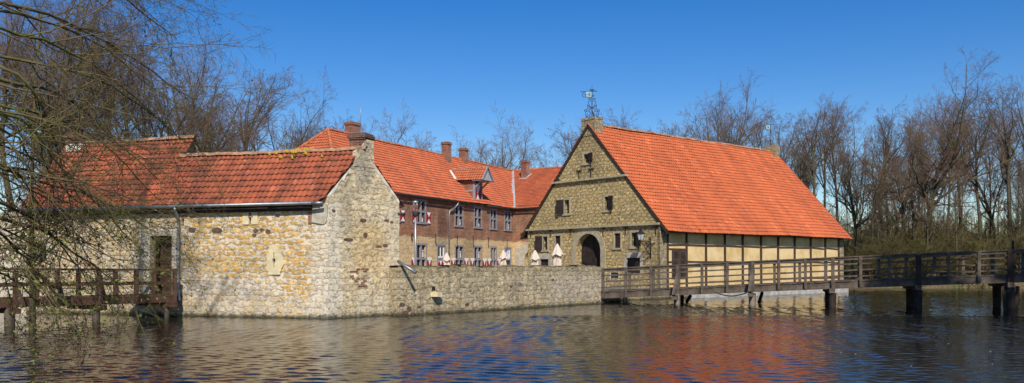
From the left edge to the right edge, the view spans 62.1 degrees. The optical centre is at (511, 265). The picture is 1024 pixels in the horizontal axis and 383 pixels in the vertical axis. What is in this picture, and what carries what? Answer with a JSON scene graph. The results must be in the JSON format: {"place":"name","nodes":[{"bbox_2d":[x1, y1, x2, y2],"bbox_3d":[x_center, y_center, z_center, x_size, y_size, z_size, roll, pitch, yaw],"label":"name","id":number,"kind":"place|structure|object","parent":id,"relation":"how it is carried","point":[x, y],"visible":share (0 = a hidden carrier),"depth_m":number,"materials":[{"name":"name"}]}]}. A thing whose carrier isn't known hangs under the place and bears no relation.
{"place":"outdoors","nodes":[
{"label":"outdoors","id":0,"kind":"place"},
{"bbox_2d":[0,288,1023,382],"bbox_3d":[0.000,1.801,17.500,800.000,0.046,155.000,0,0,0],"label":"water","id":1,"kind":"structure","parent":0,"point":[806,338],"depth_m":19.28,"materials":[{"name":"blue liquid"}]},
{"bbox_2d":[0,0,139,329],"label":"mossy sapling","id":2,"kind":"object","parent":1,"relation":"in","point":[32,302],"visible":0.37,"depth_m":24.16,"materials":[{"name":"green plant"}]},
{"bbox_2d":[0,268,182,326],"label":"footbridge","id":3,"kind":"object","parent":1,"relation":"in","point":[5,307],"depth_m":27.67,"materials":[{"name":"brown wood"}]},
{"bbox_2d":[601,241,1023,315],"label":"footbridge","id":4,"kind":"object","parent":1,"relation":"in","point":[912,286],"visible":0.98,"depth_m":37.63,"materials":[{"name":"brown wood"}]},
{"bbox_2d":[0,0,1023,315],"label":"sky","id":5,"kind":"structure","parent":0,"point":[449,61],"materials":[{"name":"blue"}]},
{"bbox_2d":[601,287,644,290],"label":"courtyard","id":6,"kind":"structure","parent":0,"point":[620,288],"depth_m":46.01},
{"bbox_2d":[412,201,417,264],"bbox_3d":[-4.769,-1.000,42.000,0.300,4.440,0.300,0,0,0],"label":"lamp post","id":7,"kind":"object","parent":6,"relation":"on","point":[415,210],"visible":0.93,"depth_m":41.95,"materials":[{"name":"metal"}]},
{"bbox_2d":[551,243,562,265],"bbox_3d":[2.450,-0.020,46.000,0.654,2.480,0.654,0,0,44],"label":"closed parasol","id":8,"kind":"object","parent":6,"relation":"on","point":[557,253],"visible":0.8,"depth_m":45.88,"materials":[{"name":"white fabric"}]},
{"bbox_2d":[844,274,1023,287],"bbox_3d":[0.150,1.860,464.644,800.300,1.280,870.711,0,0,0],"label":"ground","id":9,"kind":"structure","parent":0,"point":[1021,284],"depth_m":69.99,"materials":[{"name":"brown plant"}]},
{"bbox_2d":[0,212,25,315],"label":"rendered wall","id":10,"kind":"structure","parent":9,"relation":"on","point":[2,294],"depth_m":33.32,"materials":[{"name":"stone"}]},
{"bbox_2d":[0,0,64,211],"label":"bare tree","id":11,"kind":"object","parent":9,"relation":"on","point":[9,102],"visible":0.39,"depth_m":49.50,"materials":[{"name":"brown plant"}]},
{"bbox_2d":[7,0,131,143],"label":"bare tree","id":12,"kind":"object","parent":9,"relation":"on","point":[69,41],"visible":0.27,"depth_m":48.59,"materials":[{"name":"brown plant"}]},
{"bbox_2d":[0,0,155,206],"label":"bare tree","id":13,"kind":"object","parent":9,"relation":"on","point":[7,121],"visible":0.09,"depth_m":51.29,"materials":[{"name":"brown plant"}]},
{"bbox_2d":[0,0,159,172],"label":"bare tree","id":14,"kind":"object","parent":9,"relation":"on","point":[63,77],"visible":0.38,"depth_m":46.30,"materials":[{"name":"brown plant"}]},
{"bbox_2d":[51,15,151,139],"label":"bare tree","id":15,"kind":"object","parent":9,"relation":"on","point":[117,81],"visible":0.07,"depth_m":73.37,"materials":[{"name":"brown plant"}]},
{"bbox_2d":[66,0,169,138],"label":"bare tree","id":16,"kind":"object","parent":9,"relation":"on","point":[141,58],"visible":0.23,"depth_m":51.94,"materials":[{"name":"brown plant"}]},
{"bbox_2d":[128,51,188,135],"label":"bare tree","id":17,"kind":"object","parent":9,"relation":"on","point":[162,85],"visible":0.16,"depth_m":79.90,"materials":[{"name":"brown plant"}]},
{"bbox_2d":[77,0,260,152],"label":"bare tree","id":18,"kind":"object","parent":9,"relation":"on","point":[178,127],"visible":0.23,"depth_m":55.78,"materials":[{"name":"brown plant"}]},
{"bbox_2d":[145,28,269,151],"bbox_3d":[-22.279,-7.756,61.971,8.906,18.905,11.888,0,0,-33],"label":"bare tree","id":19,"kind":"object","parent":9,"relation":"on","point":[193,129],"visible":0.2,"depth_m":59.99,"materials":[{"name":"brown plant"}]},
{"bbox_2d":[138,40,284,152],"bbox_3d":[-22.840,-7.787,60.773,11.278,19.061,8.379,0,0,13],"label":"bare tree","id":20,"kind":"object","parent":9,"relation":"on","point":[222,113],"visible":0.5,"depth_m":60.89,"materials":[{"name":"brown plant"}]},
{"bbox_2d":[19,132,416,318],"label":"gatehouse wing","id":21,"kind":"structure","parent":9,"relation":"on","point":[316,236],"depth_m":30.20,"materials":[{"name":"beige stone"}]},
{"bbox_2d":[154,236,171,293],"bbox_3d":[-12.708,-0.020,31.108,0.950,2.160,0.662,0,0,17],"label":"door","id":22,"kind":"structure","parent":21,"relation":"in","point":[158,263],"depth_m":31.38,"materials":[{"name":"brown wood"}]},
{"bbox_2d":[199,84,263,151],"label":"bare tree","id":23,"kind":"object","parent":9,"relation":"on","point":[231,128],"visible":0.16,"depth_m":84.64,"materials":[{"name":"brown plant"}]},
{"bbox_2d":[204,57,311,151],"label":"bare tree","id":24,"kind":"object","parent":9,"relation":"on","point":[241,107],"visible":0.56,"depth_m":65.83,"materials":[{"name":"brown plant"}]},
{"bbox_2d":[224,63,354,151],"bbox_3d":[-16.882,-6.571,64.684,9.406,16.440,12.540,0,0,-32],"label":"bare tree","id":25,"kind":"object","parent":9,"relation":"on","point":[302,141],"visible":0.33,"depth_m":63.16,"materials":[{"name":"brown plant"}]},
{"bbox_2d":[267,106,327,150],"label":"bare tree","id":26,"kind":"object","parent":9,"relation":"on","point":[301,132],"visible":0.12,"depth_m":73.80,"materials":[{"name":"brown plant"}]},
{"bbox_2d":[359,99,439,152],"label":"bare tree","id":27,"kind":"object","parent":9,"relation":"on","point":[401,133],"visible":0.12,"depth_m":91.81,"materials":[{"name":"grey plant"}]},
{"bbox_2d":[376,116,433,151],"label":"bare tree","id":28,"kind":"object","parent":9,"relation":"on","point":[386,136],"visible":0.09,"depth_m":91.99,"materials":[{"name":"grey plant"}]},
{"bbox_2d":[297,104,515,266],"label":"courtyard house","id":29,"kind":"structure","parent":9,"relation":"on","point":[466,206],"depth_m":67.32,"materials":[{"name":"brick"}]},
{"bbox_2d":[412,199,430,223],"bbox_3d":[-6.718,-4.000,62.640,0.230,1.820,2.460,0,0,26],"label":"window","id":30,"kind":"structure","parent":29,"relation":"in","point":[420,219],"depth_m":62.73,"materials":[{"name":"grey paint"}]},
{"bbox_2d":[411,243,431,265],"bbox_3d":[-6.718,-0.480,62.635,0.235,2.420,2.790,0,0,26],"label":"window","id":31,"kind":"structure","parent":29,"relation":"in","point":[420,258],"depth_m":62.63,"materials":[{"name":"grey paint"}]},
{"bbox_2d":[454,204,463,227],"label":"window","id":32,"kind":"structure","parent":29,"relation":"in","point":[457,211],"depth_m":67.57,"materials":[{"name":"grey glass"}]},
{"bbox_2d":[451,245,468,264],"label":"window","id":33,"kind":"structure","parent":29,"relation":"in","point":[459,258],"depth_m":67.63,"materials":[{"name":"grey paint"}]},
{"bbox_2d":[473,206,482,228],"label":"window","id":34,"kind":"structure","parent":29,"relation":"in","point":[477,218],"depth_m":70.36,"materials":[{"name":"grey glass"}]},
{"bbox_2d":[470,245,486,265],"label":"window","id":35,"kind":"structure","parent":29,"relation":"in","point":[475,261],"depth_m":70.36,"materials":[{"name":"grey paint"}]},
{"bbox_2d":[489,208,497,229],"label":"window","id":36,"kind":"structure","parent":29,"relation":"in","point":[492,211],"depth_m":72.81,"materials":[{"name":"grey paint"}]},
{"bbox_2d":[487,246,500,265],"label":"window","id":37,"kind":"structure","parent":29,"relation":"in","point":[490,261],"depth_m":72.86,"materials":[{"name":"grey paint"}]},
{"bbox_2d":[504,210,511,230],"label":"window","id":38,"kind":"structure","parent":29,"relation":"in","point":[506,215],"depth_m":75.30,"materials":[{"name":"grey paint"}]},
{"bbox_2d":[437,100,544,169],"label":"bare tree","id":39,"kind":"object","parent":9,"relation":"on","point":[522,153],"visible":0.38,"depth_m":90.35,"materials":[{"name":"grey plant"}]},
{"bbox_2d":[389,264,600,315],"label":"moat wall","id":40,"kind":"structure","parent":9,"relation":"on","point":[443,289],"depth_m":34.12,"materials":[{"name":"grey stone"}]},
{"bbox_2d":[508,132,563,167],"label":"bare tree","id":41,"kind":"object","parent":9,"relation":"on","point":[545,164],"visible":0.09,"depth_m":93.57,"materials":[{"name":"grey plant"}]},
{"bbox_2d":[513,160,562,265],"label":"side house","id":42,"kind":"structure","parent":9,"relation":"on","point":[532,185],"depth_m":77.27,"materials":[{"name":"brick"}]},
{"bbox_2d":[521,112,600,167],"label":"bare tree","id":43,"kind":"object","parent":9,"relation":"on","point":[575,140],"visible":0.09,"depth_m":88.15,"materials":[{"name":"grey plant"}]},
{"bbox_2d":[546,114,577,164],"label":"bare tree","id":44,"kind":"object","parent":9,"relation":"on","point":[569,151],"visible":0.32,"depth_m":98.97,"materials":[{"name":"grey plant"}]},
{"bbox_2d":[601,288,688,302],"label":"quay wall","id":45,"kind":"structure","parent":9,"relation":"on","point":[607,300],"depth_m":44.96,"materials":[{"name":"stone"}]},
{"bbox_2d":[644,112,709,137],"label":"bare tree","id":46,"kind":"object","parent":9,"relation":"on","point":[673,129],"visible":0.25,"depth_m":91.43,"materials":[{"name":"grey plant"}]},
{"bbox_2d":[521,116,852,297],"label":"barn","id":47,"kind":"structure","parent":9,"relation":"on","point":[611,192],"depth_m":51.53,"materials":[{"name":"orange tile"}]},
{"bbox_2d":[535,234,548,251],"bbox_3d":[1.985,-1.445,53.725,0.328,1.090,1.141,0,0,-48],"label":"window","id":48,"kind":"structure","parent":47,"relation":"in","point":[539,243],"depth_m":53.71,"materials":[{"name":"stone"}]},
{"bbox_2d":[556,198,570,215],"bbox_3d":[3.292,-3.630,52.261,1.161,1.080,0.458,0,0,42],"label":"window","id":49,"kind":"structure","parent":47,"relation":"in","point":[560,204],"depth_m":52.24,"materials":[{"name":"stone"}]},
{"bbox_2d":[581,151,592,165],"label":"window","id":50,"kind":"structure","parent":47,"relation":"in","point":[590,154],"depth_m":50.59,"materials":[{"name":"stone"}]},
{"bbox_2d":[582,89,599,117],"bbox_3d":[4.659,-9.649,50.860,1.161,2.330,0.177,0,0,-4],"label":"weathervane","id":51,"kind":"object","parent":47,"relation":"on","point":[588,94],"visible":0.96,"depth_m":50.79,"materials":[{"name":"metal"}]},
{"bbox_2d":[602,194,612,211],"bbox_3d":[5.606,-3.645,49.353,0.254,1.030,0.963,0,0,-31],"label":"window","id":52,"kind":"structure","parent":47,"relation":"in","point":[610,197],"depth_m":49.24,"materials":[{"name":"stone"}]},
{"bbox_2d":[612,231,621,249],"bbox_3d":[6.068,-1.460,48.837,0.160,1.040,0.730,0,0,-40],"label":"window","id":53,"kind":"structure","parent":47,"relation":"in","point":[617,238],"depth_m":48.86,"materials":[{"name":"stone"}]},
{"bbox_2d":[629,230,640,248],"bbox_3d":[7.042,-1.490,47.784,0.450,1.040,1.002,0,0,-32],"label":"window","id":54,"kind":"structure","parent":47,"relation":"in","point":[637,242],"depth_m":47.84,"materials":[{"name":"stone"}]},
{"bbox_2d":[636,228,654,257],"bbox_3d":[7.234,-1.255,46.517,1.123,1.610,0.621,0,0,-40],"label":"wall lantern","id":55,"kind":"object","parent":47,"relation":"attached to","point":[640,234],"depth_m":46.35,"materials":[{"name":"metal"}]},
{"bbox_2d":[672,250,685,277],"bbox_3d":[9.313,-0.100,47.434,1.180,1.600,0.065,0,0,-40],"label":"hatch window","id":56,"kind":"structure","parent":47,"relation":"in","point":[678,256],"depth_m":47.41,"materials":[{"name":"brown wood"}]},
{"bbox_2d":[678,69,780,145],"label":"bare tree","id":57,"kind":"object","parent":9,"relation":"on","point":[726,138],"visible":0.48,"depth_m":78.08,"materials":[{"name":"brown plant"}]},
{"bbox_2d":[705,100,780,146],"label":"bare tree","id":58,"kind":"object","parent":9,"relation":"on","point":[769,117],"visible":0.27,"depth_m":95.14,"materials":[{"name":"brown plant"}]},
{"bbox_2d":[715,110,790,163],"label":"bare tree","id":59,"kind":"object","parent":9,"relation":"on","point":[758,138],"visible":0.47,"depth_m":90.02,"materials":[{"name":"brown plant"}]},
{"bbox_2d":[665,80,850,188],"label":"bare tree","id":60,"kind":"object","parent":9,"relation":"on","point":[734,88],"visible":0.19,"depth_m":83.13,"materials":[{"name":"brown plant"}]},
{"bbox_2d":[756,107,817,174],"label":"bare tree","id":61,"kind":"object","parent":9,"relation":"on","point":[782,141],"visible":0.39,"depth_m":92.55,"materials":[{"name":"brown plant"}]},
{"bbox_2d":[783,119,824,189],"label":"bare tree","id":62,"kind":"object","parent":9,"relation":"on","point":[795,157],"visible":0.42,"depth_m":86.02,"materials":[{"name":"brown plant"}]},
{"bbox_2d":[784,98,841,196],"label":"bare tree","id":63,"kind":"object","parent":9,"relation":"on","point":[813,156],"visible":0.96,"depth_m":80.03,"materials":[{"name":"brown plant"}]},
{"bbox_2d":[799,94,860,217],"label":"bare tree","id":64,"kind":"object","parent":9,"relation":"on","point":[826,151],"visible":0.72,"depth_m":83.48,"materials":[{"name":"brown plant"}]},
{"bbox_2d":[800,102,862,222],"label":"bare tree","id":65,"kind":"object","parent":9,"relation":"on","point":[836,207],"visible":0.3,"depth_m":90.35,"materials":[{"name":"brown plant"}]},
{"bbox_2d":[809,91,907,278],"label":"bare tree","id":66,"kind":"object","parent":9,"relation":"on","point":[851,204],"visible":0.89,"depth_m":81.27,"materials":[{"name":"brown plant"}]},
{"bbox_2d":[849,130,876,255],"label":"bare tree","id":67,"kind":"object","parent":9,"relation":"on","point":[862,178],"visible":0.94,"depth_m":78.67,"materials":[{"name":"brown plant"}]},
{"bbox_2d":[844,230,881,277],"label":"thicket shrub","id":68,"kind":"object","parent":9,"relation":"on","point":[850,252],"visible":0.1,"depth_m":84.26,"materials":[{"name":"green plant"}]},
{"bbox_2d":[844,238,894,278],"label":"thicket shrub","id":69,"kind":"object","parent":9,"relation":"on","point":[869,265],"visible":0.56,"depth_m":71.30,"materials":[{"name":"green plant"}]},
{"bbox_2d":[853,146,897,271],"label":"bare sapling","id":70,"kind":"object","parent":9,"relation":"on","point":[875,186],"visible":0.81,"depth_m":78.25,"materials":[{"name":"brown plant"}]},
{"bbox_2d":[844,229,914,277],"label":"thicket shrub","id":71,"kind":"object","parent":9,"relation":"on","point":[893,248],"visible":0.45,"depth_m":71.00,"materials":[{"name":"green plant"}]},
{"bbox_2d":[861,117,898,232],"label":"bare tree","id":72,"kind":"object","parent":9,"relation":"on","point":[881,147],"visible":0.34,"depth_m":99.92,"materials":[{"name":"brown plant"}]},
{"bbox_2d":[864,197,896,276],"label":"bare sapling","id":73,"kind":"object","parent":9,"relation":"on","point":[877,223],"visible":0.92,"depth_m":76.02,"materials":[{"name":"brown plant"}]},
{"bbox_2d":[862,232,911,277],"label":"thicket shrub","id":74,"kind":"object","parent":9,"relation":"on","point":[877,251],"visible":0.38,"depth_m":71.96,"materials":[{"name":"green plant"}]},
{"bbox_2d":[862,147,919,277],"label":"bare sapling","id":75,"kind":"object","parent":9,"relation":"on","point":[898,186],"visible":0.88,"depth_m":73.46,"materials":[{"name":"brown plant"}]},
{"bbox_2d":[861,99,925,248],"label":"bare tree","id":76,"kind":"object","parent":9,"relation":"on","point":[880,133],"visible":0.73,"depth_m":83.39,"materials":[{"name":"brown plant"}]},
{"bbox_2d":[854,99,937,243],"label":"bare tree","id":77,"kind":"object","parent":9,"relation":"on","point":[894,165],"visible":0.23,"depth_m":89.41,"materials":[{"name":"brown plant"}]},
{"bbox_2d":[839,210,952,274],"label":"thicket shrub","id":78,"kind":"object","parent":9,"relation":"on","point":[867,221],"visible":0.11,"depth_m":90.84,"materials":[{"name":"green plant"}]},
{"bbox_2d":[885,184,911,276],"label":"bare sapling","id":79,"kind":"object","parent":9,"relation":"on","point":[898,207],"visible":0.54,"depth_m":79.50,"materials":[{"name":"brown plant"}]},
{"bbox_2d":[847,96,955,277],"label":"bare tree","id":80,"kind":"object","parent":9,"relation":"on","point":[885,206],"visible":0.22,"depth_m":89.16,"materials":[{"name":"brown plant"}]},
{"bbox_2d":[876,235,930,277],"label":"thicket shrub","id":81,"kind":"object","parent":9,"relation":"on","point":[913,264],"visible":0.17,"depth_m":74.72,"materials":[{"name":"green plant"}]},
{"bbox_2d":[864,202,963,276],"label":"thicket shrub","id":82,"kind":"object","parent":9,"relation":"on","point":[908,232],"visible":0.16,"depth_m":87.73,"materials":[{"name":"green plant"}]},
{"bbox_2d":[901,174,926,276],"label":"bare sapling","id":83,"kind":"object","parent":9,"relation":"on","point":[912,207],"visible":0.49,"depth_m":78.72,"materials":[{"name":"brown plant"}]},
{"bbox_2d":[892,96,940,274],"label":"bare tree","id":84,"kind":"object","parent":9,"relation":"on","point":[907,146],"visible":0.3,"depth_m":94.31,"materials":[{"name":"brown plant"}]},
{"bbox_2d":[823,188,1020,274],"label":"thicket","id":85,"kind":"object","parent":9,"relation":"on","point":[966,222],"visible":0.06,"depth_m":108.02,"materials":[{"name":"plant"}]},
{"bbox_2d":[877,223,974,275],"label":"thicket shrub","id":86,"kind":"object","parent":9,"relation":"on","point":[943,248],"visible":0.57,"depth_m":72.52,"materials":[{"name":"brown plant"}]},
{"bbox_2d":[913,196,946,275],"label":"bare sapling","id":87,"kind":"object","parent":9,"relation":"on","point":[923,216],"visible":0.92,"depth_m":72.60,"materials":[{"name":"brown plant"}]},
{"bbox_2d":[837,48,1023,262],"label":"bare oak","id":88,"kind":"object","parent":9,"relation":"on","point":[932,184],"visible":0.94,"depth_m":73.88,"materials":[{"name":"brown plant"}]},
{"bbox_2d":[936,212,954,257],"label":"bare sapling","id":89,"kind":"object","parent":9,"relation":"on","point":[947,226],"visible":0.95,"depth_m":73.16,"materials":[{"name":"brown plant"}]},
{"bbox_2d":[912,88,980,247],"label":"bare tree","id":90,"kind":"object","parent":9,"relation":"on","point":[951,119],"visible":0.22,"depth_m":90.09,"materials":[{"name":"brown plant"}]},
{"bbox_2d":[918,234,981,275],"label":"thicket shrub","id":91,"kind":"object","parent":9,"relation":"on","point":[954,258],"visible":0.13,"depth_m":74.52,"materials":[{"name":"green plant"}]},
{"bbox_2d":[933,163,971,274],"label":"bare sapling","id":92,"kind":"object","parent":9,"relation":"on","point":[954,193],"visible":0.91,"depth_m":72.55,"materials":[{"name":"brown plant"}]},
{"bbox_2d":[925,84,984,251],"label":"bare tree","id":93,"kind":"object","parent":9,"relation":"on","point":[949,196],"visible":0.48,"depth_m":83.86,"materials":[{"name":"brown plant"}]},
{"bbox_2d":[945,155,974,249],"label":"bare tree","id":94,"kind":"object","parent":9,"relation":"on","point":[961,213],"visible":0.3,"depth_m":86.43,"materials":[{"name":"brown plant"}]},
{"bbox_2d":[914,214,1005,248],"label":"thicket shrub","id":95,"kind":"object","parent":9,"relation":"on","point":[963,231],"visible":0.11,"depth_m":92.93,"materials":[{"name":"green plant"}]},
{"bbox_2d":[915,93,1022,249],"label":"bare tree","id":96,"kind":"object","parent":9,"relation":"on","point":[989,213],"visible":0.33,"depth_m":91.42,"materials":[{"name":"brown plant"}]},
{"bbox_2d":[936,74,1006,250],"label":"bare tree","id":97,"kind":"object","parent":9,"relation":"on","point":[979,214],"visible":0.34,"depth_m":85.76,"materials":[{"name":"brown plant"}]},
{"bbox_2d":[944,234,1003,273],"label":"thicket shrub","id":98,"kind":"object","parent":9,"relation":"on","point":[976,247],"visible":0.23,"depth_m":73.68,"materials":[{"name":"green plant"}]},
{"bbox_2d":[940,224,1023,275],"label":"thicket shrub","id":99,"kind":"object","parent":9,"relation":"on","point":[979,243],"visible":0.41,"depth_m":72.33,"materials":[{"name":"green plant"}]},
{"bbox_2d":[955,74,1023,244],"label":"bare tree","id":100,"kind":"object","parent":9,"relation":"on","point":[1007,182],"visible":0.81,"depth_m":81.99,"materials":[{"name":"brown plant"}]},
{"bbox_2d":[977,125,1012,244],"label":"bare tree","id":101,"kind":"object","parent":9,"relation":"on","point":[989,231],"visible":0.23,"depth_m":96.65,"materials":[{"name":"brown plant"}]},
{"bbox_2d":[986,150,1015,237],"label":"bare tree","id":102,"kind":"object","parent":9,"relation":"on","point":[999,192],"visible":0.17,"depth_m":111.67,"materials":[{"name":"brown plant"}]},
{"bbox_2d":[987,109,1023,220],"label":"bare tree","id":103,"kind":"object","parent":9,"relation":"on","point":[1006,155],"visible":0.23,"depth_m":92.99,"materials":[{"name":"brown plant"}]},
{"bbox_2d":[988,123,1023,238],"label":"bare tree","id":104,"kind":"object","parent":9,"relation":"on","point":[1011,196],"visible":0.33,"depth_m":85.96,"materials":[{"name":"brown plant"}]},
{"bbox_2d":[995,73,1023,239],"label":"bare tree","id":105,"kind":"object","parent":9,"relation":"on","point":[1021,120],"visible":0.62,"depth_m":86.21,"materials":[{"name":"brown plant"}]},
{"bbox_2d":[1005,207,1023,242],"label":"bare sapling","id":106,"kind":"object","parent":9,"relation":"on","point":[1015,220],"visible":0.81,"depth_m":76.93,"materials":[{"name":"brown plant"}]},
{"bbox_2d":[1006,172,1023,272],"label":"bare sapling","id":107,"kind":"object","parent":9,"relation":"on","point":[1020,203],"visible":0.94,"depth_m":72.20,"materials":[{"name":"brown plant"}]},
{"bbox_2d":[1011,154,1023,240],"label":"bare tree","id":108,"kind":"object","parent":9,"relation":"on","point":[1018,176],"visible":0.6,"depth_m":82.99,"materials":[{"name":"brown plant"}]},
{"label":"near bank","id":109,"kind":"structure","parent":0,"visible":0},
{"bbox_2d":[0,0,276,382],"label":"overhanging tree","id":110,"kind":"object","parent":109,"relation":"on","point":[17,174],"visible":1,"depth_m":11.18,"materials":[{"name":"brown plant"}]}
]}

